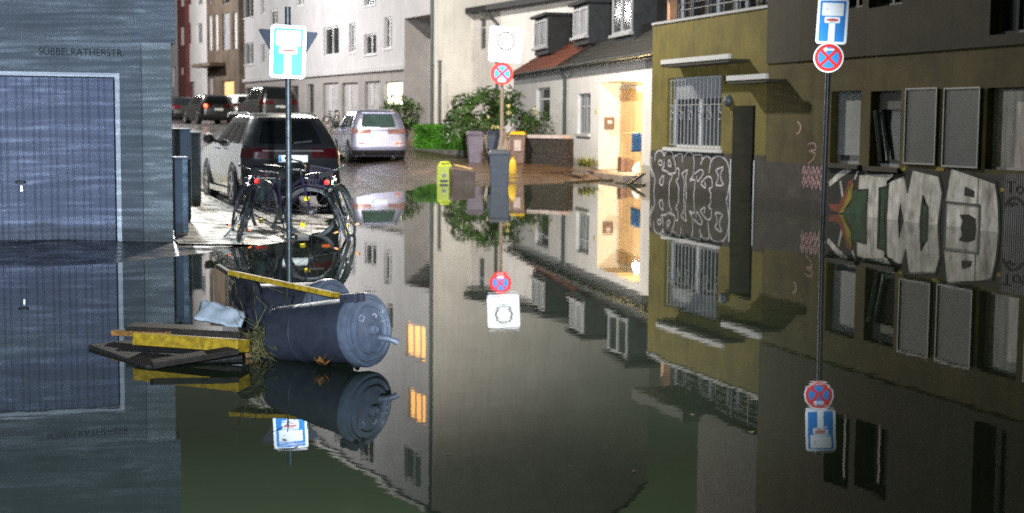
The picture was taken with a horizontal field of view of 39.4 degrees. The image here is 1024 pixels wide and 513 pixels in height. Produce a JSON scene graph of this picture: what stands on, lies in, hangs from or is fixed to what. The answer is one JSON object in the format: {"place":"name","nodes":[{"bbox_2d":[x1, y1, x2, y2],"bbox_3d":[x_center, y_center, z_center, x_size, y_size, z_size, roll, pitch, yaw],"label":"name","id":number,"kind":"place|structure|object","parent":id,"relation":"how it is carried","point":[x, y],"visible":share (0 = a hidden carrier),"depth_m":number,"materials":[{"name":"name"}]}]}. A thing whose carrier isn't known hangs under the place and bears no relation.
{"place":"outdoors","nodes":[
{"label":"outdoors","id":0,"kind":"place"},
{"bbox_2d":[173,192,292,244],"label":"pavement","id":1,"kind":"structure","parent":0,"point":[211,217],"depth_m":18.19,"materials":[{"name":"grey concrete"}]},
{"bbox_2d":[172,156,188,234],"bbox_3d":[-4.057,-0.663,17.481,0.180,1.116,0.376,-1,6,-18],"label":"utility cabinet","id":2,"kind":"object","parent":1,"relation":"on","point":[180,193],"visible":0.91,"depth_m":17.30,"materials":[{"name":"grey metal"}]},
{"bbox_2d":[172,128,190,221],"bbox_3d":[-4.473,-1.021,19.337,0.226,1.418,0.526,-1,6,-18],"label":"utility cabinet","id":3,"kind":"object","parent":1,"relation":"on","point":[180,141],"visible":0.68,"depth_m":19.06,"materials":[{"name":"grey metal"}]},
{"bbox_2d":[190,132,200,205],"bbox_3d":[-5.066,-1.325,22.828,0.173,1.328,0.426,-1,6,-18],"label":"utility cabinet","id":4,"kind":"object","parent":1,"relation":"on","point":[195,142],"visible":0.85,"depth_m":22.62,"materials":[{"name":"grey metal"}]},
{"bbox_2d":[224,164,280,241],"bbox_3d":[-3.208,-0.631,17.450,0.532,0.955,1.764,17,1,-14],"label":"bicycle","id":5,"kind":"object","parent":1,"relation":"on","point":[245,213],"visible":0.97,"depth_m":17.19,"materials":[{"name":"paint"}]},
{"bbox_2d":[259,7,317,238],"bbox_3d":[-2.708,-1.433,17.343,0.708,3.158,0.103,0,5,-9],"label":"road sign","id":6,"kind":"object","parent":1,"relation":"on","point":[288,44],"visible":0.94,"depth_m":17.22,"materials":[{"name":"metal"}]},
{"bbox_2d":[243,157,336,234],"bbox_3d":[-2.943,-0.785,18.599,0.712,1.035,1.600,-2,5,-42],"label":"bicycle","id":7,"kind":"object","parent":1,"relation":"on","point":[270,189],"visible":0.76,"depth_m":18.47,"materials":[{"name":"paint"}]},
{"bbox_2d":[0,120,616,265],"bbox_3d":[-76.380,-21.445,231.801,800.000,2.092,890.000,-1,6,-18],"label":"ground","id":8,"kind":"structure","parent":0,"point":[370,175],"depth_m":30.04,"materials":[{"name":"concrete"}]},
{"bbox_2d":[0,0,174,241],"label":"garage building","id":9,"kind":"structure","parent":8,"relation":"on","point":[85,124],"depth_m":16.35,"materials":[{"name":"grey paint"}]},
{"bbox_2d":[0,77,115,239],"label":"garage door","id":10,"kind":"structure","parent":9,"relation":"in","point":[57,164],"depth_m":16.32,"materials":[{"name":"blue metal"}]},
{"bbox_2d":[171,0,177,96],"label":"building","id":11,"kind":"structure","parent":8,"relation":"on","point":[174,70],"depth_m":111.86,"materials":[{"name":"grey glass"}]},
{"bbox_2d":[174,68,175,86],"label":"window","id":12,"kind":"structure","parent":11,"relation":"in","point":[174,68],"depth_m":112.65,"materials":[{"name":"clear glass"}]},
{"bbox_2d":[171,97,192,122],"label":"parked car","id":13,"kind":"object","parent":8,"relation":"on","point":[178,104],"visible":0.25,"depth_m":76.80,"materials":[{"name":"black paint"}]},
{"bbox_2d":[177,0,192,97],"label":"red brick building","id":14,"kind":"structure","parent":8,"relation":"on","point":[185,86],"depth_m":108.22,"materials":[{"name":"brick"}]},
{"bbox_2d":[181,26,183,45],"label":"window","id":15,"kind":"structure","parent":14,"relation":"in","point":[182,28],"depth_m":109.16,"materials":[{"name":"grey glass"}]},
{"bbox_2d":[189,0,207,97],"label":"pale building","id":16,"kind":"structure","parent":8,"relation":"on","point":[198,22],"depth_m":105.47,"materials":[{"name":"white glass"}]},
{"bbox_2d":[198,24,201,42],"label":"window","id":17,"kind":"structure","parent":16,"relation":"in","point":[200,25],"depth_m":105.48,"materials":[{"name":"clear glass"}]},
{"bbox_2d":[182,95,234,123],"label":"parked car","id":18,"kind":"object","parent":8,"relation":"on","point":[198,109],"visible":0.98,"depth_m":72.34,"materials":[{"name":"black paint"}]},
{"bbox_2d":[191,0,243,95],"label":"brown building","id":19,"kind":"structure","parent":8,"relation":"on","point":[224,64],"depth_m":98.37,"materials":[{"name":"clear glass"}]},
{"bbox_2d":[210,15,211,50],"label":"window","id":20,"kind":"structure","parent":19,"relation":"in","point":[211,15],"depth_m":102.12,"materials":[{"name":"white glass"}]},
{"bbox_2d":[210,72,212,94],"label":"window","id":21,"kind":"structure","parent":19,"relation":"in","point":[211,74],"depth_m":102.45,"materials":[{"name":"grey glass"}]},
{"bbox_2d":[216,14,217,50],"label":"window","id":22,"kind":"structure","parent":19,"relation":"in","point":[217,14],"depth_m":100.61,"materials":[{"name":"white glass"}]},
{"bbox_2d":[224,13,229,49],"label":"window","id":23,"kind":"structure","parent":19,"relation":"in","point":[226,16],"depth_m":98.23,"materials":[{"name":"white glass"}]},
{"bbox_2d":[224,80,233,95],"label":"window","id":24,"kind":"structure","parent":19,"relation":"in","point":[228,84],"depth_m":98.21,"materials":[{"name":"yellow glass"}]},
{"bbox_2d":[234,12,236,48],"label":"window","id":25,"kind":"structure","parent":19,"relation":"in","point":[235,14],"depth_m":96.24,"materials":[{"name":"white glass"}]},
{"bbox_2d":[228,94,246,116],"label":"parked car","id":26,"kind":"object","parent":8,"relation":"on","point":[237,99],"visible":0.12,"depth_m":74.38,"materials":[{"name":"white paint"}]},
{"bbox_2d":[201,186,308,237],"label":"kerb","id":27,"kind":"structure","parent":8,"relation":"on","point":[258,214],"depth_m":20.33,"materials":[{"name":"grey concrete"}]},
{"bbox_2d":[237,86,299,115],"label":"parked car","id":28,"kind":"object","parent":8,"relation":"on","point":[265,99],"visible":0.39,"depth_m":64.99,"materials":[{"name":"black paint"}]},
{"bbox_2d":[201,107,340,205],"bbox_3d":[-4.320,-1.760,25.123,2.040,1.701,4.458,-2,6,-21],"label":"parked car","id":29,"kind":"object","parent":8,"relation":"on","point":[256,141],"visible":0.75,"depth_m":23.35,"materials":[{"name":"paint"}]},
{"bbox_2d":[322,110,339,130],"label":"bicycle","id":30,"kind":"object","parent":8,"relation":"on","point":[332,119],"visible":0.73,"depth_m":61.94,"materials":[{"name":"paint"}]},
{"bbox_2d":[304,165,360,242],"bbox_3d":[-2.164,-0.624,17.543,0.531,0.958,1.762,-19,6,-2],"label":"bicycle","id":31,"kind":"object","parent":8,"relation":"on","point":[339,212],"visible":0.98,"depth_m":17.33,"materials":[{"name":"paint"}]},
{"bbox_2d":[333,106,405,162],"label":"parked car","id":32,"kind":"object","parent":8,"relation":"on","point":[370,132],"visible":0.93,"depth_m":44.43,"materials":[{"name":"paint"}]},
{"bbox_2d":[242,0,510,124],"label":"apartment row","id":33,"kind":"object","parent":8,"relation":"on","point":[365,54],"visible":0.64,"depth_m":74.00,"materials":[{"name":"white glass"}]},
{"bbox_2d":[243,42,253,65],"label":"window","id":34,"kind":"structure","parent":33,"relation":"in","point":[249,46],"depth_m":94.56,"materials":[{"name":"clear glass"}]},
{"bbox_2d":[243,0,253,19],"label":"window","id":35,"kind":"structure","parent":33,"relation":"in","point":[249,9],"depth_m":94.26,"materials":[{"name":"grey glass"}]},
{"bbox_2d":[262,0,264,13],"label":"window","id":36,"kind":"structure","parent":33,"relation":"in","point":[263,1],"depth_m":91.36,"materials":[{"name":"white glass"}]},
{"bbox_2d":[262,44,265,62],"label":"window","id":37,"kind":"structure","parent":33,"relation":"in","point":[263,45],"depth_m":91.58,"materials":[{"name":"grey glass"}]},
{"bbox_2d":[271,9,277,24],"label":"window","id":38,"kind":"structure","parent":33,"relation":"in","point":[274,18],"depth_m":89.31,"materials":[{"name":"white glass"}]},
{"bbox_2d":[292,86,298,101],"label":"window","id":39,"kind":"structure","parent":33,"relation":"in","point":[295,88],"depth_m":85.89,"materials":[{"name":"grey glass"}]},
{"bbox_2d":[298,0,303,5],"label":"window","id":40,"kind":"structure","parent":33,"relation":"in","point":[300,2],"depth_m":84.54,"materials":[{"name":"white glass"}]},
{"bbox_2d":[309,84,313,112],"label":"window","id":41,"kind":"structure","parent":33,"relation":"in","point":[311,86],"depth_m":83.37,"materials":[{"name":"grey glass"}]},
{"bbox_2d":[325,26,338,55],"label":"window","id":42,"kind":"structure","parent":33,"relation":"in","point":[332,33],"depth_m":79.71,"materials":[{"name":"grey glass"}]},
{"bbox_2d":[326,82,337,120],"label":"entrance door","id":43,"kind":"structure","parent":33,"relation":"in","point":[331,88],"depth_m":80.04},
{"bbox_2d":[345,82,357,113],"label":"entrance door","id":44,"kind":"structure","parent":33,"relation":"in","point":[351,89],"depth_m":77.18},
{"bbox_2d":[348,23,355,53],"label":"window","id":45,"kind":"structure","parent":33,"relation":"in","point":[352,25],"depth_m":76.64,"materials":[{"name":"white glass"}]},
{"bbox_2d":[362,0,375,7],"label":"window","id":46,"kind":"structure","parent":33,"relation":"in","point":[369,3],"depth_m":74.04,"materials":[{"name":"white glass"}]},
{"bbox_2d":[362,34,376,56],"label":"window","id":47,"kind":"structure","parent":33,"relation":"in","point":[371,38],"depth_m":74.22,"materials":[{"name":"grey glass"}]},
{"bbox_2d":[367,81,379,108],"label":"entrance door","id":48,"kind":"structure","parent":33,"relation":"in","point":[373,87],"depth_m":74.13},
{"bbox_2d":[382,17,391,49],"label":"window","id":49,"kind":"structure","parent":33,"relation":"in","point":[388,20],"depth_m":71.91,"materials":[{"name":"white glass"}]},
{"bbox_2d":[387,81,401,104],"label":"window","id":50,"kind":"structure","parent":33,"relation":"in","point":[392,87],"depth_m":71.56,"materials":[{"name":"white glass"}]},
{"bbox_2d":[379,93,426,137],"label":"shrub","id":51,"kind":"object","parent":8,"relation":"on","point":[408,123],"visible":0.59,"depth_m":57.40,"materials":[{"name":"green plant"}]},
{"bbox_2d":[438,60,441,124],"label":"dark post","id":52,"kind":"object","parent":8,"relation":"on","point":[439,91],"visible":0.83,"depth_m":62.46,"materials":[{"name":"grey metal"}]},
{"bbox_2d":[406,123,479,155],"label":"hedge","id":53,"kind":"object","parent":8,"relation":"on","point":[428,138],"visible":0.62,"depth_m":49.80,"materials":[{"name":"green plant"}]},
{"bbox_2d":[437,162,451,182],"bbox_3d":[-1.621,-1.987,34.220,0.357,0.574,0.214,0,5,-3],"label":"plastic canister","id":54,"kind":"object","parent":8,"relation":"on","point":[443,173],"visible":0.81,"depth_m":34.13,"materials":[{"name":"plastic"}]},
{"bbox_2d":[450,167,474,184],"bbox_3d":[-1.167,-1.831,33.446,0.557,0.496,0.467,-1,6,-18],"label":"crate","id":55,"kind":"object","parent":8,"relation":"on","point":[461,176],"visible":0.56,"depth_m":33.26,"materials":[{"name":"brown wood"}]},
{"bbox_2d":[454,165,473,169],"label":"board","id":56,"kind":"object","parent":55,"relation":"on","point":[464,167],"visible":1,"depth_m":34.38,"materials":[{"name":"brown wood"}]},
{"bbox_2d":[466,131,484,162],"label":"wheelie bin","id":57,"kind":"object","parent":8,"relation":"on","point":[475,140],"visible":0.92,"depth_m":41.15,"materials":[{"name":"grey plastic"}]},
{"bbox_2d":[440,84,541,158],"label":"shrub","id":58,"kind":"object","parent":8,"relation":"on","point":[489,121],"visible":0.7,"depth_m":45.81,"materials":[{"name":"green plant"}]},
{"bbox_2d":[486,130,499,161],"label":"wheelie bin","id":59,"kind":"object","parent":8,"relation":"on","point":[493,137],"visible":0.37,"depth_m":41.83,"materials":[{"name":"black plastic"}]},
{"bbox_2d":[488,26,522,150],"bbox_3d":[-0.180,-3.801,37.036,0.876,4.270,0.386,0,5,0],"label":"road sign","id":60,"kind":"object","parent":8,"relation":"on","point":[505,44],"visible":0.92,"depth_m":36.73,"materials":[{"name":"painted metal"},{"name":"bare metal"}]},
{"bbox_2d":[509,131,525,163],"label":"wheelie bin","id":61,"kind":"object","parent":8,"relation":"on","point":[517,143],"visible":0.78,"depth_m":40.65,"materials":[{"name":"brown plastic"}]},
{"bbox_2d":[465,0,578,132],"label":"annexe building","id":62,"kind":"structure","parent":8,"relation":"on","point":[516,13],"depth_m":64.24,"materials":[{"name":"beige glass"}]},
{"bbox_2d":[481,17,485,49],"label":"window","id":63,"kind":"structure","parent":62,"relation":"in","point":[483,20],"depth_m":66.57,"materials":[{"name":"grey glass"}]},
{"bbox_2d":[520,106,555,139],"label":"shrub","id":64,"kind":"object","parent":8,"relation":"on","point":[538,131],"visible":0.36,"depth_m":43.27,"materials":[{"name":"green plant"}]},
{"bbox_2d":[525,135,573,166],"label":"garden wall","id":65,"kind":"structure","parent":8,"relation":"on","point":[556,150],"depth_m":40.49,"materials":[{"name":"stone"}]},
{"bbox_2d":[512,0,611,134],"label":"terraced house","id":66,"kind":"structure","parent":8,"relation":"on","point":[540,79],"depth_m":46.41,"materials":[{"name":"white paint"}]},
{"bbox_2d":[538,87,549,124],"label":"window","id":67,"kind":"structure","parent":66,"relation":"in","point":[544,93],"depth_m":47.10,"materials":[{"name":"grey glass"}]},
{"bbox_2d":[557,173,587,176],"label":"board","id":68,"kind":"object","parent":8,"relation":"on","point":[572,175],"visible":0.89,"depth_m":37.57,"materials":[{"name":"brown wood"}]},
{"bbox_2d":[576,153,600,166],"bbox_3d":[2.097,-2.621,39.013,0.794,0.391,0.602,-1,6,-18],"label":"weed tuft","id":69,"kind":"object","parent":8,"relation":"on","point":[586,161],"visible":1,"depth_m":38.92,"materials":[{"name":"green plant"}]},
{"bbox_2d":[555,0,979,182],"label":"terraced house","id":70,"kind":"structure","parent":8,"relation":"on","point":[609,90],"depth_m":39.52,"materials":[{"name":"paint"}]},
{"bbox_2d":[574,93,590,136],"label":"window","id":71,"kind":"structure","parent":70,"relation":"in","point":[585,98],"depth_m":41.84,"materials":[{"name":"grey glass"}]},
{"bbox_2d":[617,157,633,171],"bbox_3d":[3.046,-2.467,38.288,0.361,0.415,0.359,-1,5,-12],"label":"box","id":72,"kind":"object","parent":70,"relation":"on","point":[625,164],"visible":0.88,"depth_m":38.13,"materials":[{"name":"brown cardboard"}]},
{"bbox_2d":[619,88,642,163],"bbox_3d":[3.424,-3.355,37.957,0.047,2.231,3.935,-1,5,-11],"label":"door","id":73,"kind":"structure","parent":70,"relation":"in","point":[630,99],"depth_m":38.88,"materials":[{"name":"brown wood"}]},
{"bbox_2d":[622,132,641,164],"bbox_3d":[3.139,-2.736,37.513,0.036,1.095,1.796,-1,5,-11],"label":"clothes rack","id":74,"kind":"object","parent":70,"relation":"on","point":[641,143],"visible":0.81,"depth_m":37.08,"materials":[{"name":"white metal"}]},
{"bbox_2d":[631,132,640,151],"bbox_3d":[3.234,-2.955,36.960,0.075,0.520,0.950,-1,5,-12],"label":"tarpaulin","id":75,"kind":"object","parent":74,"relation":"hanging from","point":[636,141],"visible":1,"depth_m":36.94,"materials":[{"name":"blue plastic"}]},
{"bbox_2d":[632,162,640,173],"bbox_3d":[3.212,-2.266,36.715,0.249,0.309,0.255,3,6,24],"label":"sack","id":76,"kind":"object","parent":70,"relation":"on","point":[636,168],"visible":0.94,"depth_m":36.62,"materials":[{"name":"white plastic"}]},
{"bbox_2d":[814,0,848,227],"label":"road sign","id":77,"kind":"object","parent":8,"relation":"on","point":[832,24],"visible":0.96,"depth_m":19.88,"materials":[{"name":"blue metal"}]},
{"bbox_2d":[649,0,1023,234],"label":"apartment building","id":78,"kind":"structure","parent":8,"relation":"on","point":[925,95],"depth_m":23.14,"materials":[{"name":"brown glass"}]},
{"bbox_2d":[681,0,698,17],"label":"window","id":79,"kind":"structure","parent":78,"relation":"in","point":[688,13],"depth_m":30.38,"materials":[{"name":"grey glass"}]},
{"bbox_2d":[662,75,721,152],"bbox_3d":[3.730,-2.873,28.848,0.300,1.507,2.653,-1,6,-18],"label":"window","id":80,"kind":"structure","parent":78,"relation":"in","point":[697,105],"depth_m":28.90,"materials":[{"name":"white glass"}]},
{"bbox_2d":[707,0,725,13],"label":"window","id":81,"kind":"structure","parent":78,"relation":"in","point":[717,8],"depth_m":29.14,"materials":[{"name":"grey glass"}]},
{"bbox_2d":[735,0,755,9],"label":"window","id":82,"kind":"structure","parent":78,"relation":"in","point":[747,3],"depth_m":27.81,"materials":[{"name":"grey glass"}]},
{"bbox_2d":[827,91,860,168],"bbox_3d":[5.523,-2.078,23.411,0.290,1.263,1.033,-1,6,-18],"label":"window","id":83,"kind":"structure","parent":78,"relation":"in","point":[849,104],"depth_m":23.49,"materials":[{"name":"grey glass"}]},
{"bbox_2d":[849,0,862,8],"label":"window","id":84,"kind":"structure","parent":78,"relation":"in","point":[852,3],"depth_m":23.28,"materials":[{"name":"black glass"}]},
{"bbox_2d":[863,91,900,172],"bbox_3d":[5.886,-1.955,22.312,0.290,1.255,0.963,-1,6,-18],"label":"window","id":85,"kind":"structure","parent":78,"relation":"in","point":[887,123],"depth_m":22.47,"materials":[{"name":"black glass"}]},
{"bbox_2d":[877,0,901,6],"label":"window","id":86,"kind":"structure","parent":78,"relation":"in","point":[880,3],"depth_m":22.40,"materials":[{"name":"black glass"}]},
{"bbox_2d":[991,87,1023,170],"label":"window","id":87,"kind":"structure","parent":78,"relation":"in","point":[1008,113],"depth_m":19.66,"materials":[{"name":"glass"}]},
{"bbox_2d":[998,0,1023,33],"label":"window","id":88,"kind":"structure","parent":78,"relation":"in","point":[1011,12],"depth_m":19.57,"materials":[{"name":"black glass"}]},
{"bbox_2d":[0,180,1023,512],"bbox_3d":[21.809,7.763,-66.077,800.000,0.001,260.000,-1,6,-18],"label":"water","id":89,"kind":"structure","parent":0,"point":[794,360],"depth_m":8.17,"materials":[{"name":"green liquid"}]},
{"bbox_2d":[88,339,242,366],"bbox_3d":[-2.080,0.588,8.868,0.816,0.087,0.885,-3,6,-35],"label":"felt board","id":90,"kind":"object","parent":89,"relation":"on","point":[127,350],"visible":0.45,"depth_m":8.72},
{"bbox_2d":[111,329,170,335],"bbox_3d":[-2.346,0.487,9.033,0.453,0.055,0.050,3,6,27],"label":"board","id":91,"kind":"object","parent":90,"relation":"on","point":[116,332],"visible":0.69,"depth_m":9.04,"materials":[{"name":"brown wood"}]},
{"bbox_2d":[125,322,248,338],"bbox_3d":[-2.047,0.467,8.995,0.807,0.066,0.124,2,6,17],"label":"board","id":92,"kind":"object","parent":91,"relation":"on","point":[205,330],"visible":0.83,"depth_m":8.94,"materials":[{"name":"grey wood"}]},
{"bbox_2d":[132,333,249,351],"bbox_3d":[-1.933,0.515,8.590,0.761,0.100,0.138,3,6,23],"label":"board","id":93,"kind":"object","parent":90,"relation":"on","point":[177,341],"visible":1,"depth_m":8.52,"materials":[{"name":"yellow paint"}]},
{"bbox_2d":[194,300,245,326],"bbox_3d":[-1.911,0.378,9.306,0.507,0.150,0.169,4,7,37],"label":"plastic bag","id":94,"kind":"object","parent":90,"relation":"on","point":[214,313],"visible":0.94,"depth_m":9.29,"materials":[{"name":"white plastic"}]},
{"bbox_2d":[150,347,238,368],"bbox_3d":[-1.836,0.582,8.269,0.520,0.086,0.074,-3,6,-34],"label":"board","id":95,"kind":"object","parent":89,"relation":"on","point":[179,359],"visible":1,"depth_m":8.24,"materials":[{"name":"grey wood"}]},
{"bbox_2d":[215,264,238,280],"bbox_3d":[-1.993,0.116,10.059,0.035,0.090,0.433,-3,6,-33],"label":"board","id":96,"kind":"object","parent":89,"relation":"on","point":[221,268],"visible":0.5,"depth_m":10.11,"materials":[{"name":"grey wood"}]},
{"bbox_2d":[244,345,266,357],"bbox_3d":[-1.561,0.575,8.692,0.137,0.076,0.068,-1,6,-18],"label":"board","id":97,"kind":"object","parent":89,"relation":"on","point":[247,355],"visible":0.3,"depth_m":8.66,"materials":[{"name":"brown wood"}]},
{"bbox_2d":[233,279,307,362],"bbox_3d":[-1.457,0.409,8.576,0.458,0.566,0.356,0,5,-9],"label":"straw","id":98,"kind":"object","parent":89,"relation":"on","point":[257,342],"visible":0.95,"depth_m":8.54,"materials":[{"name":"plant"}]},
{"bbox_2d":[231,278,348,332],"bbox_3d":[-1.448,0.351,9.428,0.806,0.455,0.440,1,5,35],"label":"rubbish bin","id":99,"kind":"object","parent":89,"relation":"on","point":[267,297],"visible":0.38,"depth_m":9.35,"materials":[{"name":"plastic"}]},
{"bbox_2d":[227,270,340,297],"bbox_3d":[-1.440,0.172,8.985,0.879,0.124,0.103,4,6,34],"label":"board","id":100,"kind":"object","parent":99,"relation":"on","point":[304,288],"visible":0.9,"depth_m":8.92,"materials":[{"name":"yellow paint"}]},
{"bbox_2d":[314,355,331,364],"bbox_3d":[-1.093,0.595,8.273,0.107,0.084,0.070,-1,6,-18],"label":"leaf","id":101,"kind":"object","parent":89,"relation":"on","point":[320,359],"visible":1,"depth_m":8.27,"materials":[{"name":"brown plant"}]},
{"bbox_2d":[261,292,399,367],"bbox_3d":[-1.075,0.455,8.451,0.839,0.474,0.436,-4,2,34],"label":"rubbish bin","id":102,"kind":"object","parent":89,"relation":"on","point":[354,329],"visible":1,"depth_m":8.30,"materials":[{"name":"plastic"}]},
{"bbox_2d":[488,149,510,186],"bbox_3d":[-0.290,-1.996,32.687,0.510,0.899,0.633,0,5,-1],"label":"wheelie bin","id":103,"kind":"object","parent":89,"relation":"on","point":[499,161],"visible":0.87,"depth_m":32.43,"materials":[{"name":"grey plastic"}]},
{"bbox_2d":[509,157,515,172],"bbox_3d":[-0.003,-2.288,36.931,0.233,0.579,0.226,-1,6,-18],"label":"yellow sack","id":104,"kind":"object","parent":89,"relation":"on","point":[512,166],"visible":0.66,"depth_m":36.85,"materials":[{"name":"plastic"}]},
{"bbox_2d":[565,179,601,182],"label":"board","id":105,"kind":"object","parent":89,"relation":"on","point":[576,181],"visible":1,"depth_m":35.54,"materials":[{"name":"brown wood"}]},
{"bbox_2d":[615,182,645,184],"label":"board","id":106,"kind":"object","parent":89,"relation":"on","point":[632,183],"visible":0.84,"depth_m":34.24,"materials":[{"name":"brown wood"}]},
{"bbox_2d":[626,172,645,184],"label":"board","id":107,"kind":"object","parent":89,"relation":"on","point":[636,178],"visible":0.82,"depth_m":34.16,"materials":[{"name":"brown wood"}]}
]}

